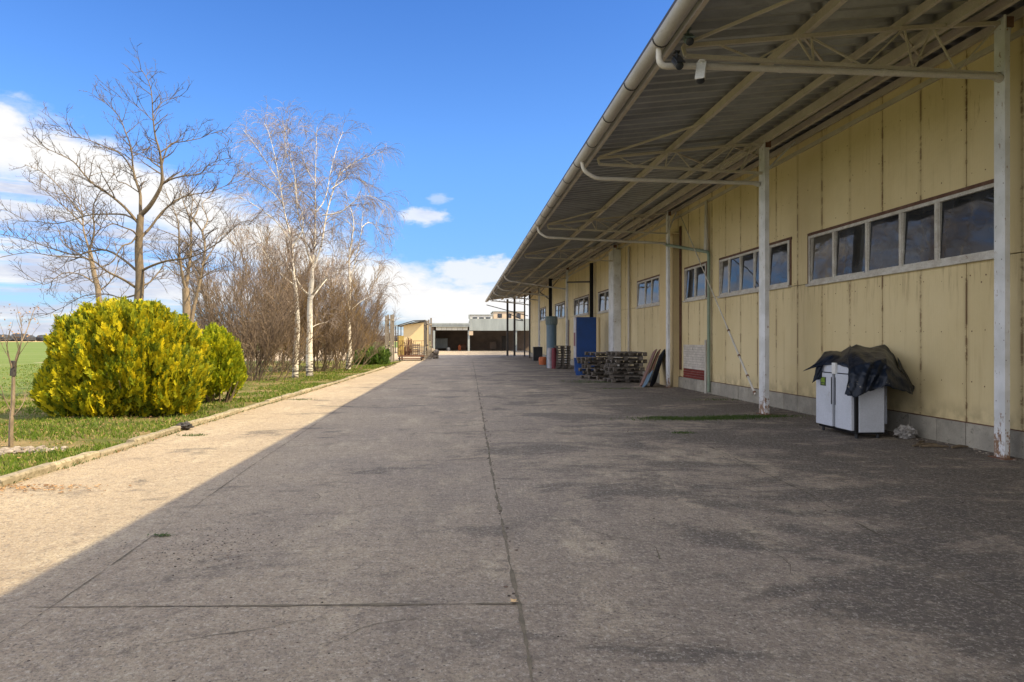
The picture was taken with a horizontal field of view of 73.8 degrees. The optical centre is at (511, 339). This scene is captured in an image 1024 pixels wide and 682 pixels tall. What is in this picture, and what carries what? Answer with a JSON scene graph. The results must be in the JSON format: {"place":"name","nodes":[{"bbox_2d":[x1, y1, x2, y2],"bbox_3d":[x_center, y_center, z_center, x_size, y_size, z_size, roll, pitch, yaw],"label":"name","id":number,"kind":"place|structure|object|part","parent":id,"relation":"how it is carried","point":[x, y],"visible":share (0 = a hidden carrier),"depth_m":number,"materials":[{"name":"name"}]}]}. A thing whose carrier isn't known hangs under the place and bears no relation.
{"place":"outdoors","nodes":[
{"label":"outdoors","id":0,"kind":"place"},
{"bbox_2d":[0,341,396,382],"bbox_3d":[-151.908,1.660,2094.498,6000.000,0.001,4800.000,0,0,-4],"label":"ground","id":1,"kind":"structure","parent":0,"point":[33,351],"depth_m":96.43,"materials":[{"name":"green plant"}]},
{"bbox_2d":[0,367,384,487],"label":"kerb","id":2,"kind":"structure","parent":1,"relation":"on","point":[29,473],"depth_m":10.00,"materials":[{"name":"concrete"}]},
{"bbox_2d":[175,421,193,429],"bbox_3d":[-5.809,1.521,12.089,0.331,0.180,0.267,0,0,-4],"label":"stone","id":3,"kind":"object","parent":2,"relation":"on","point":[186,425],"visible":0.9,"depth_m":12.04,"materials":[{"name":"stone"}]},
{"bbox_2d":[0,333,400,340],"bbox_3d":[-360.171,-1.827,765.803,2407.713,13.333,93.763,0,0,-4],"label":"distant wood","id":4,"kind":"object","parent":1,"relation":"on","point":[32,338],"visible":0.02,"depth_m":719.90,"materials":[{"name":"brown plant"}]},
{"bbox_2d":[0,360,398,475],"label":"lawn","id":5,"kind":"structure","parent":0,"point":[22,442],"depth_m":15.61,"materials":[{"name":"green plant"}]},
{"bbox_2d":[0,300,42,446],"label":"sapling","id":6,"kind":"object","parent":5,"relation":"on","point":[13,368],"visible":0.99,"depth_m":9.93,"materials":[{"name":"brown plant"}]},
{"bbox_2d":[0,445,67,455],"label":"rubble","id":7,"kind":"object","parent":5,"relation":"on","point":[13,450],"visible":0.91,"depth_m":9.43,"materials":[{"name":"stone"}]},
{"bbox_2d":[9,146,134,305],"bbox_3d":[-13.203,-2.030,20.542,4.032,7.366,2.632,0,0,-4],"label":"bare tree","id":8,"kind":"object","parent":5,"relation":"on","point":[97,286],"visible":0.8,"depth_m":20.45,"materials":[{"name":"brown plant"}]},
{"bbox_2d":[27,295,216,417],"bbox_3d":[-7.924,0.363,14.342,3.419,2.630,3.060,0,0,-4],"label":"golden bush","id":9,"kind":"object","parent":5,"relation":"on","point":[118,356],"visible":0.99,"depth_m":13.37,"materials":[{"name":"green plant"}]},
{"bbox_2d":[0,38,270,322],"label":"bare tree","id":10,"kind":"object","parent":5,"relation":"on","point":[139,269],"visible":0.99,"depth_m":17.90,"materials":[{"name":"brown plant"}]},
{"bbox_2d":[143,165,248,322],"bbox_3d":[-10.344,-2.113,22.127,3.128,7.528,4.355,0,0,-31],"label":"bare tree","id":11,"kind":"object","parent":5,"relation":"on","point":[186,306],"visible":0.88,"depth_m":22.06,"materials":[{"name":"brown plant"}]},
{"bbox_2d":[198,321,248,402],"bbox_3d":[-7.368,0.603,16.964,1.464,2.131,1.377,0,0,30],"label":"golden bush","id":12,"kind":"object","parent":5,"relation":"on","point":[228,374],"visible":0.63,"depth_m":16.71,"materials":[{"name":"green plant"}]},
{"bbox_2d":[163,219,311,372],"bbox_3d":[-12.860,-1.984,31.715,6.251,7.302,5.559,0,0,-35],"label":"bare shrub","id":13,"kind":"object","parent":5,"relation":"on","point":[198,305],"visible":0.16,"depth_m":30.53,"materials":[{"name":"brown plant"}]},
{"bbox_2d":[189,212,332,381],"bbox_3d":[-9.478,-1.656,25.864,5.579,6.641,5.020,0,0,-4],"label":"bare shrub","id":14,"kind":"object","parent":5,"relation":"on","point":[269,347],"visible":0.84,"depth_m":25.52,"materials":[{"name":"brown plant"}]},
{"bbox_2d":[211,96,336,377],"bbox_3d":[-9.698,-4.044,27.823,5.053,11.390,4.865,0,0,-4],"label":"birch tree","id":15,"kind":"object","parent":5,"relation":"on","point":[295,370],"visible":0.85,"depth_m":27.54,"materials":[{"name":"white plant"}]},
{"bbox_2d":[210,214,363,371],"bbox_3d":[-10.905,-2.326,33.122,7.348,7.980,5.646,0,0,-4],"label":"bare shrub","id":16,"kind":"object","parent":5,"relation":"on","point":[301,315],"visible":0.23,"depth_m":32.62,"materials":[{"name":"brown plant"}]},
{"bbox_2d":[227,253,362,362],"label":"bare shrub","id":17,"kind":"object","parent":5,"relation":"on","point":[304,361],"visible":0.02,"depth_m":46.57,"materials":[{"name":"brown plant"}]},
{"bbox_2d":[217,106,412,375],"bbox_3d":[-7.971,-4.152,28.486,8.043,11.611,4.521,0,0,5],"label":"birch tree","id":18,"kind":"object","parent":5,"relation":"on","point":[309,356],"visible":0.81,"depth_m":28.41,"materials":[{"name":"white plant"}]},
{"bbox_2d":[269,246,389,371],"bbox_3d":[-9.109,-1.590,33.855,5.935,6.513,5.415,0,0,-4],"label":"bare shrub","id":19,"kind":"object","parent":5,"relation":"on","point":[327,351],"visible":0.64,"depth_m":33.37,"materials":[{"name":"brown plant"}]},
{"bbox_2d":[278,252,390,369],"bbox_3d":[-10.030,-1.810,37.288,7.229,6.951,7.067,0,0,23],"label":"bare shrub","id":20,"kind":"object","parent":5,"relation":"on","point":[357,314],"visible":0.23,"depth_m":36.99,"materials":[{"name":"brown plant"}]},
{"bbox_2d":[316,183,409,368],"bbox_3d":[-8.488,-3.387,36.569,5.632,10.101,3.814,0,0,-33],"label":"birch tree","id":21,"kind":"object","parent":5,"relation":"on","point":[349,252],"visible":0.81,"depth_m":36.35,"materials":[{"name":"white plant"}]},
{"bbox_2d":[352,346,391,364],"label":"green bush","id":22,"kind":"object","parent":5,"relation":"on","point":[381,356],"visible":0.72,"depth_m":42.52,"materials":[{"name":"green plant"}]},
{"bbox_2d":[0,0,673,336],"label":"sky","id":23,"kind":"structure","parent":0,"point":[490,104],"materials":[{"name":"blue"}]},
{"bbox_2d":[432,315,528,350],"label":"open garage","id":24,"kind":"structure","parent":0,"point":[476,334],"depth_m":105.58,"materials":[{"name":"grey metal"}]},
{"bbox_2d":[470,314,492,318],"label":"building","id":25,"kind":"structure","parent":0,"point":[480,316],"depth_m":117.89,"materials":[{"name":"white concrete"}]},
{"bbox_2d":[490,311,525,318],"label":"building","id":26,"kind":"structure","parent":0,"point":[499,314],"depth_m":124.23,"materials":[{"name":"beige paint"}]},
{"bbox_2d":[0,348,1023,681],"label":"yard pavement","id":27,"kind":"structure","parent":0,"point":[706,598],"depth_m":5.31,"materials":[{"name":"concrete"}]},
{"bbox_2d":[147,532,170,536],"bbox_3d":[-2.854,1.588,5.556,0.220,0.024,0.118,0,0,-19],"label":"weed sprig","id":28,"kind":"object","parent":27,"relation":"on","point":[167,535],"visible":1,"depth_m":5.55,"materials":[{"name":"green plant"}]},
{"bbox_2d":[0,368,384,495],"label":"leaf litter","id":29,"kind":"object","parent":27,"relation":"on","point":[23,487],"visible":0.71,"depth_m":10.67,"materials":[{"name":"brown plant"}]},
{"bbox_2d":[317,271,398,359],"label":"bare shrub","id":30,"kind":"object","parent":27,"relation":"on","point":[372,315],"visible":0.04,"depth_m":55.44,"materials":[{"name":"brown plant"}]},
{"bbox_2d":[321,265,399,357],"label":"bare shrub","id":31,"kind":"object","parent":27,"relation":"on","point":[377,317],"visible":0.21,"depth_m":51.27,"materials":[{"name":"brown plant"}]},
{"bbox_2d":[385,314,394,361],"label":"timber rack","id":32,"kind":"object","parent":27,"relation":"on","point":[391,345],"visible":0.76,"depth_m":47.33,"materials":[{"name":"brown wood"}]},
{"bbox_2d":[13,364,805,482],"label":"weeds","id":33,"kind":"object","parent":27,"relation":"on","point":[717,417],"visible":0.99,"depth_m":13.91,"materials":[{"name":"green plant"}]},
{"bbox_2d":[395,320,426,352],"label":"yellow shed","id":34,"kind":"structure","parent":27,"relation":"on","point":[414,331],"depth_m":81.37,"materials":[{"name":"metal"}]},
{"bbox_2d":[398,320,425,360],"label":"flat cart","id":35,"kind":"object","parent":27,"relation":"on","point":[413,355],"visible":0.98,"depth_m":52.11,"materials":[{"name":"metal"}]},
{"bbox_2d":[397,336,403,354],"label":"sheet panel","id":36,"kind":"object","parent":35,"relation":"on","point":[399,342],"visible":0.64,"depth_m":53.09,"materials":[{"name":"yellow wood"}]},
{"bbox_2d":[407,338,411,354],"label":"bar bundle","id":37,"kind":"object","parent":35,"relation":"on","point":[409,350],"visible":0.81,"depth_m":53.15,"materials":[{"name":"wood"}]},
{"bbox_2d":[412,343,419,354],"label":"crate","id":38,"kind":"object","parent":35,"relation":"on","point":[416,349],"visible":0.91,"depth_m":52.99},
{"bbox_2d":[418,347,425,354],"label":"crate","id":39,"kind":"object","parent":35,"relation":"on","point":[421,349],"visible":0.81,"depth_m":53.00,"materials":[{"name":"brown wood"}]},
{"bbox_2d":[424,318,431,358],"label":"timber rack","id":40,"kind":"object","parent":27,"relation":"on","point":[428,355],"visible":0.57,"depth_m":56.43,"materials":[{"name":"brown wood"}]},
{"bbox_2d":[422,348,438,358],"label":"scrap pile","id":41,"kind":"object","parent":27,"relation":"on","point":[435,353],"visible":0.49,"depth_m":57.62,"materials":[{"name":"stone"}]},
{"bbox_2d":[436,338,447,349],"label":"storage cabinet","id":42,"kind":"object","parent":27,"relation":"on","point":[441,342],"visible":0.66,"depth_m":102.50,"materials":[{"name":"grey metal"}]},
{"bbox_2d":[490,341,495,349],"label":"storage cabinet","id":43,"kind":"object","parent":27,"relation":"on","point":[492,344],"visible":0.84,"depth_m":104.06,"materials":[{"name":"grey metal"}]},
{"bbox_2d":[502,336,505,349],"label":"storage cabinet","id":44,"kind":"object","parent":27,"relation":"on","point":[504,342],"visible":0.78,"depth_m":104.19,"materials":[{"name":"metal"}]},
{"bbox_2d":[0,365,1023,681],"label":"pavement joint","id":45,"kind":"object","parent":27,"relation":"on","point":[514,585],"visible":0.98,"depth_m":4.16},
{"bbox_2d":[4,393,1020,680],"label":"grit","id":46,"kind":"object","parent":27,"relation":"on","point":[432,509],"visible":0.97,"depth_m":5.25,"materials":[{"name":"grey gravel"}]},
{"bbox_2d":[533,347,542,360],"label":"bin","id":47,"kind":"object","parent":27,"relation":"on","point":[537,352],"visible":0.88,"depth_m":52.01,"materials":[{"name":"black plastic"}]},
{"bbox_2d":[539,357,545,364],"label":"tub","id":48,"kind":"object","parent":27,"relation":"on","point":[542,360],"visible":0.89,"depth_m":43.66,"materials":[{"name":"orange paint"}]},
{"bbox_2d":[547,348,551,367],"bbox_3d":[2.147,1.025,38.515,0.336,1.150,0.328,0,0,-4],"label":"wrapped bundle","id":49,"kind":"object","parent":27,"relation":"on","point":[549,362],"visible":0.7,"depth_m":38.38,"materials":[{"name":"white plastic"}]},
{"bbox_2d":[545,316,557,366],"bbox_3d":[2.286,0.125,39.500,0.704,2.950,0.700,0,0,-4],"label":"storage cylinder","id":50,"kind":"object","parent":27,"relation":"on","point":[551,322],"visible":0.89,"depth_m":39.25,"materials":[{"name":"grey paint"}]},
{"bbox_2d":[551,348,556,368],"bbox_3d":[2.330,1.025,37.855,0.294,1.150,0.287,0,0,-4],"label":"wrapped bundle","id":51,"kind":"object","parent":27,"relation":"on","point":[553,356],"visible":1,"depth_m":37.74,"materials":[{"name":"red plastic"}]},
{"bbox_2d":[556,366,569,368],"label":"pallet","id":52,"kind":"object","parent":27,"relation":"on","point":[562,367],"visible":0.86,"depth_m":37.63,"materials":[{"name":"brown wood"}]},
{"bbox_2d":[556,361,569,363],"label":"pallet","id":53,"kind":"object","parent":52,"relation":"on","point":[562,362],"visible":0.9,"depth_m":37.63,"materials":[{"name":"brown wood"}]},
{"bbox_2d":[556,358,570,360],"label":"pallet","id":54,"kind":"object","parent":53,"relation":"on","point":[568,359],"visible":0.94,"depth_m":37.73,"materials":[{"name":"brown wood"}]},
{"bbox_2d":[556,353,570,355],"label":"pallet","id":55,"kind":"object","parent":54,"relation":"on","point":[568,354],"visible":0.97,"depth_m":37.64,"materials":[{"name":"brown wood"}]},
{"bbox_2d":[556,348,569,350],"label":"pallet","id":56,"kind":"object","parent":55,"relation":"on","point":[562,349],"visible":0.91,"depth_m":37.63,"materials":[{"name":"brown wood"}]},
{"bbox_2d":[573,358,585,374],"bbox_3d":[3.097,1.210,30.832,0.660,0.780,0.660,0,0,-4],"label":"plastic tub","id":57,"kind":"object","parent":27,"relation":"on","point":[577,366],"visible":0.41,"depth_m":30.63,"materials":[{"name":"blue plastic"}]},
{"bbox_2d":[574,317,595,370],"bbox_3d":[3.571,0.250,33.424,1.026,2.700,0.640,0,0,-4],"label":"drinks cabinet","id":58,"kind":"object","parent":27,"relation":"on","point":[584,334],"visible":0.66,"depth_m":33.13,"materials":[{"name":"blue metal"}]},
{"bbox_3d":[3.080,-0.040,33.398,0.042,2.080,0.620,0,0,-4],"label":"door","id":59,"kind":"part","parent":58,"relation":"part of","materials":[{"name":"white metal"}]},
{"bbox_2d":[580,375,615,378],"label":"pallet","id":60,"kind":"object","parent":27,"relation":"on","point":[591,377],"visible":0.66,"depth_m":27.99,"materials":[{"name":"brown wood"}]},
{"bbox_2d":[582,370,618,375],"bbox_3d":[3.692,1.381,28.292,1.250,0.138,0.966,1,2,-19],"label":"pallet","id":61,"kind":"object","parent":60,"relation":"on","point":[592,372],"visible":0.52,"depth_m":28.03,"materials":[{"name":"brown wood"}]},
{"bbox_2d":[578,368,607,371],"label":"pallet","id":62,"kind":"object","parent":61,"relation":"on","point":[589,370],"visible":0.69,"depth_m":27.89,"materials":[{"name":"brown wood"}]},
{"bbox_2d":[582,364,616,367],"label":"pallet","id":63,"kind":"object","parent":62,"relation":"on","point":[595,365],"visible":0.69,"depth_m":27.91,"materials":[{"name":"brown wood"}]},
{"bbox_2d":[577,360,610,363],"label":"pallet","id":64,"kind":"object","parent":63,"relation":"on","point":[593,362],"visible":0.71,"depth_m":28.30,"materials":[{"name":"brown wood"}]},
{"bbox_2d":[576,357,613,360],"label":"pallet","id":65,"kind":"object","parent":64,"relation":"on","point":[589,358],"visible":0.84,"depth_m":28.09,"materials":[{"name":"brown wood"}]},
{"bbox_2d":[585,352,610,355],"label":"pallet","id":66,"kind":"object","parent":65,"relation":"on","point":[597,353],"visible":0.63,"depth_m":28.59,"materials":[{"name":"brown wood"}]},
{"bbox_2d":[603,378,640,382],"bbox_3d":[4.201,1.531,25.845,1.250,0.138,0.966,0,0,-14],"label":"pallet","id":67,"kind":"object","parent":27,"relation":"on","point":[631,380],"visible":0.8,"depth_m":25.51,"materials":[{"name":"brown wood"}]},
{"bbox_2d":[609,375,642,379],"bbox_3d":[4.320,1.387,25.779,1.250,0.138,0.966,1,1,6],"label":"pallet","id":68,"kind":"object","parent":67,"relation":"on","point":[640,377],"visible":0.64,"depth_m":25.37,"materials":[{"name":"brown wood"}]},
{"bbox_2d":[605,370,642,374],"bbox_3d":[4.224,1.243,25.880,1.250,0.138,0.966,-1,-1,-2],"label":"pallet","id":69,"kind":"object","parent":68,"relation":"on","point":[639,372],"visible":0.88,"depth_m":25.43,"materials":[{"name":"brown wood"}]},
{"bbox_2d":[603,367,644,370],"bbox_3d":[4.223,1.099,25.779,1.250,0.138,0.966,0,0,-16],"label":"pallet","id":70,"kind":"object","parent":69,"relation":"on","point":[623,368],"visible":0.91,"depth_m":25.50,"materials":[{"name":"brown wood"}]},
{"bbox_2d":[605,363,642,366],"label":"pallet","id":71,"kind":"object","parent":70,"relation":"on","point":[623,364],"visible":0.94,"depth_m":25.39,"materials":[{"name":"brown wood"}]},
{"bbox_2d":[606,359,646,363],"bbox_3d":[4.329,0.811,25.864,1.250,0.138,0.966,0,0,-17],"label":"pallet","id":72,"kind":"object","parent":71,"relation":"on","point":[626,361],"visible":0.77,"depth_m":25.60,"materials":[{"name":"brown wood"}]},
{"bbox_2d":[608,355,642,359],"bbox_3d":[4.285,0.667,25.805,1.250,0.138,0.966,1,2,6],"label":"pallet","id":73,"kind":"object","parent":72,"relation":"on","point":[610,357],"visible":0.86,"depth_m":25.38,"materials":[{"name":"brown wood"}]},
{"bbox_2d":[606,351,646,355],"bbox_3d":[4.327,0.523,25.820,1.250,0.138,0.966,1,1,-16],"label":"pallet","id":74,"kind":"object","parent":73,"relation":"on","point":[624,353],"visible":1,"depth_m":25.56,"materials":[{"name":"brown wood"}]},
{"bbox_2d":[639,349,656,385],"bbox_3d":[4.715,0.988,23.650,0.976,1.335,0.306,0,0,-41],"label":"leaning board","id":75,"kind":"object","parent":27,"relation":"on","point":[648,367],"visible":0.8,"depth_m":23.57,"materials":[{"name":"brown wood"}]},
{"bbox_2d":[642,370,653,386],"bbox_3d":[4.569,1.356,23.050,0.366,0.692,0.676,0,0,-14],"label":"leaning board","id":76,"kind":"object","parent":27,"relation":"on","point":[647,379],"visible":0.8,"depth_m":22.97,"materials":[{"name":"grey paint"}]},
{"bbox_2d":[645,349,660,386],"bbox_3d":[4.824,0.987,23.500,1.030,1.331,0.251,0,0,-45],"label":"leaning board","id":77,"kind":"object","parent":27,"relation":"on","point":[654,361],"visible":0.68,"depth_m":23.55,"materials":[{"name":"wood"}]},
{"bbox_2d":[650,349,664,386],"bbox_3d":[5.058,1.008,23.750,0.391,1.488,1.415,0,0,32],"label":"leaning board","id":78,"kind":"object","parent":27,"relation":"on","point":[657,369],"visible":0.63,"depth_m":23.68,"materials":[{"name":"black paint"}]},
{"bbox_2d":[485,0,1023,459],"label":"warehouse","id":79,"kind":"structure","parent":27,"relation":"on","point":[820,177],"depth_m":12.38,"materials":[{"name":"metal"}]},
{"bbox_2d":[540,306,545,321],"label":"window","id":80,"kind":"structure","parent":79,"relation":"in","point":[542,310],"depth_m":56.94,"materials":[{"name":"glass"}]},
{"bbox_2d":[555,301,564,318],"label":"window","id":81,"kind":"structure","parent":79,"relation":"in","point":[559,307],"depth_m":47.98,"materials":[{"name":"glass"}]},
{"bbox_2d":[573,294,588,316],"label":"window","id":82,"kind":"structure","parent":79,"relation":"in","point":[581,304],"depth_m":40.26,"materials":[{"name":"glass"}]},
{"bbox_2d":[597,289,608,313],"bbox_3d":[4.647,-1.917,34.130,0.120,1.142,3.120,0,0,-5],"label":"window","id":83,"kind":"structure","parent":79,"relation":"in","point":[603,296],"depth_m":34.50,"materials":[{"name":"glass"}]},
{"bbox_2d":[636,274,659,308],"bbox_3d":[5.342,-1.847,26.476,0.120,1.142,3.590,0,0,-5],"label":"window","id":84,"kind":"structure","parent":79,"relation":"in","point":[648,289],"depth_m":26.65,"materials":[{"name":"glass"}]},
{"bbox_2d":[671,50,684,69],"bbox_3d":[2.118,-3.561,8.721,0.109,0.272,0.289,0,0,-4],"label":"security camera","id":85,"kind":"object","parent":79,"relation":"attached to","point":[677,61],"visible":1,"depth_m":8.66,"materials":[{"name":"black plastic"}]},
{"bbox_2d":[683,27,694,45],"bbox_3d":[2.216,-3.793,8.569,0.109,0.262,0.298,0,0,3],"label":"security camera","id":86,"kind":"object","parent":79,"relation":"attached to","point":[688,39],"visible":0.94,"depth_m":8.49,"materials":[{"name":"black plastic"}]},
{"bbox_2d":[683,261,706,301],"bbox_3d":[5.790,-1.803,21.552,0.120,1.142,2.020,0,0,-5],"label":"window","id":87,"kind":"structure","parent":79,"relation":"in","point":[695,281],"depth_m":21.53,"materials":[{"name":"glass"}]},
{"bbox_2d":[695,59,705,83],"bbox_3d":[2.419,-3.423,8.728,0.119,0.320,0.261,0,0,25],"label":"security camera","id":88,"kind":"object","parent":79,"relation":"attached to","point":[700,73],"visible":1,"depth_m":8.68,"materials":[{"name":"white plastic"}]},
{"bbox_2d":[680,215,756,395],"bbox_3d":[5.305,-1.482,18.348,0.068,5.276,8.539,0,0,4],"label":"guy rod","id":89,"kind":"object","parent":79,"relation":"attached to","point":[744,368],"visible":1,"depth_m":16.21,"materials":[{"name":"metal"}]},
{"bbox_2d":[717,237,792,297],"bbox_3d":[6.152,-1.767,17.558,0.120,1.142,4.180,0,0,-5],"label":"window","id":90,"kind":"structure","parent":79,"relation":"in","point":[738,272],"depth_m":17.51,"materials":[{"name":"glass"}]},
{"bbox_2d":[805,179,993,286],"bbox_3d":[6.646,-1.721,12.125,0.120,1.142,5.330,0,0,-5],"label":"window","id":91,"kind":"structure","parent":79,"relation":"in","point":[955,227],"depth_m":11.52,"materials":[{"name":"glass"}]},
{"bbox_2d":[816,363,883,437],"bbox_3d":[5.726,0.995,11.629,0.537,1.210,1.174,0,0,-4],"label":"refrigerator","id":92,"kind":"object","parent":27,"relation":"on","point":[837,408],"visible":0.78,"depth_m":11.28,"materials":[{"name":"white metal"}]},
{"bbox_3d":[5.468,1.027,11.920,0.064,0.905,0.535,0,0,-4],"label":"door","id":93,"kind":"part","parent":92,"relation":"part of","materials":[{"name":"white paint"}]},
{"bbox_3d":[5.511,1.027,11.322,0.064,0.905,0.485,0,0,-4],"label":"door","id":94,"kind":"part","parent":92,"relation":"part of","materials":[{"name":"white paint"}]},
{"bbox_2d":[804,344,914,397],"bbox_3d":[6.192,0.488,11.684,2.003,0.861,1.868,0,0,-4],"label":"tarp","id":95,"kind":"object","parent":92,"relation":"on","point":[872,368],"visible":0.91,"depth_m":10.98,"materials":[{"name":"plastic"}]},
{"bbox_2d":[678,387,1023,461],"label":"rubble","id":96,"kind":"object","parent":27,"relation":"on","point":[888,432],"visible":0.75,"depth_m":11.04,"materials":[{"name":"stone"}]},
{"bbox_2d":[884,386,886,423],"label":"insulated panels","id":97,"kind":"object","parent":27,"relation":"on","point":[885,404],"visible":0.07,"depth_m":11.91,"materials":[{"name":"white metal"}]},
{"bbox_2d":[894,424,918,438],"bbox_3d":[6.391,1.512,11.104,0.413,0.274,0.292,0,0,-4],"label":"plastic bag","id":98,"kind":"object","parent":27,"relation":"on","point":[905,432],"visible":0.97,"depth_m":11.03,"materials":[{"name":"white plastic"}]},
{"bbox_2d":[912,443,936,446],"bbox_3d":[6.199,1.572,10.266,0.502,0.051,0.056,0,0,-22],"label":"stick","id":99,"kind":"object","parent":27,"relation":"on","point":[915,445],"visible":0.75,"depth_m":10.23,"materials":[{"name":"brown plant"}]},
{"bbox_2d":[919,444,948,446],"bbox_3d":[6.252,1.572,10.125,0.423,0.050,0.058,0,0,1],"label":"stick","id":100,"kind":"object","parent":27,"relation":"on","point":[932,445],"visible":1,"depth_m":10.11,"materials":[{"name":"brown wood"}]},
{"bbox_2d":[951,445,968,447],"bbox_3d":[6.602,1.572,10.078,0.304,0.051,0.057,0,0,-17],"label":"stick","id":101,"kind":"object","parent":27,"relation":"on","point":[957,446],"visible":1,"depth_m":10.06,"materials":[{"name":"brown wood"}]}
]}

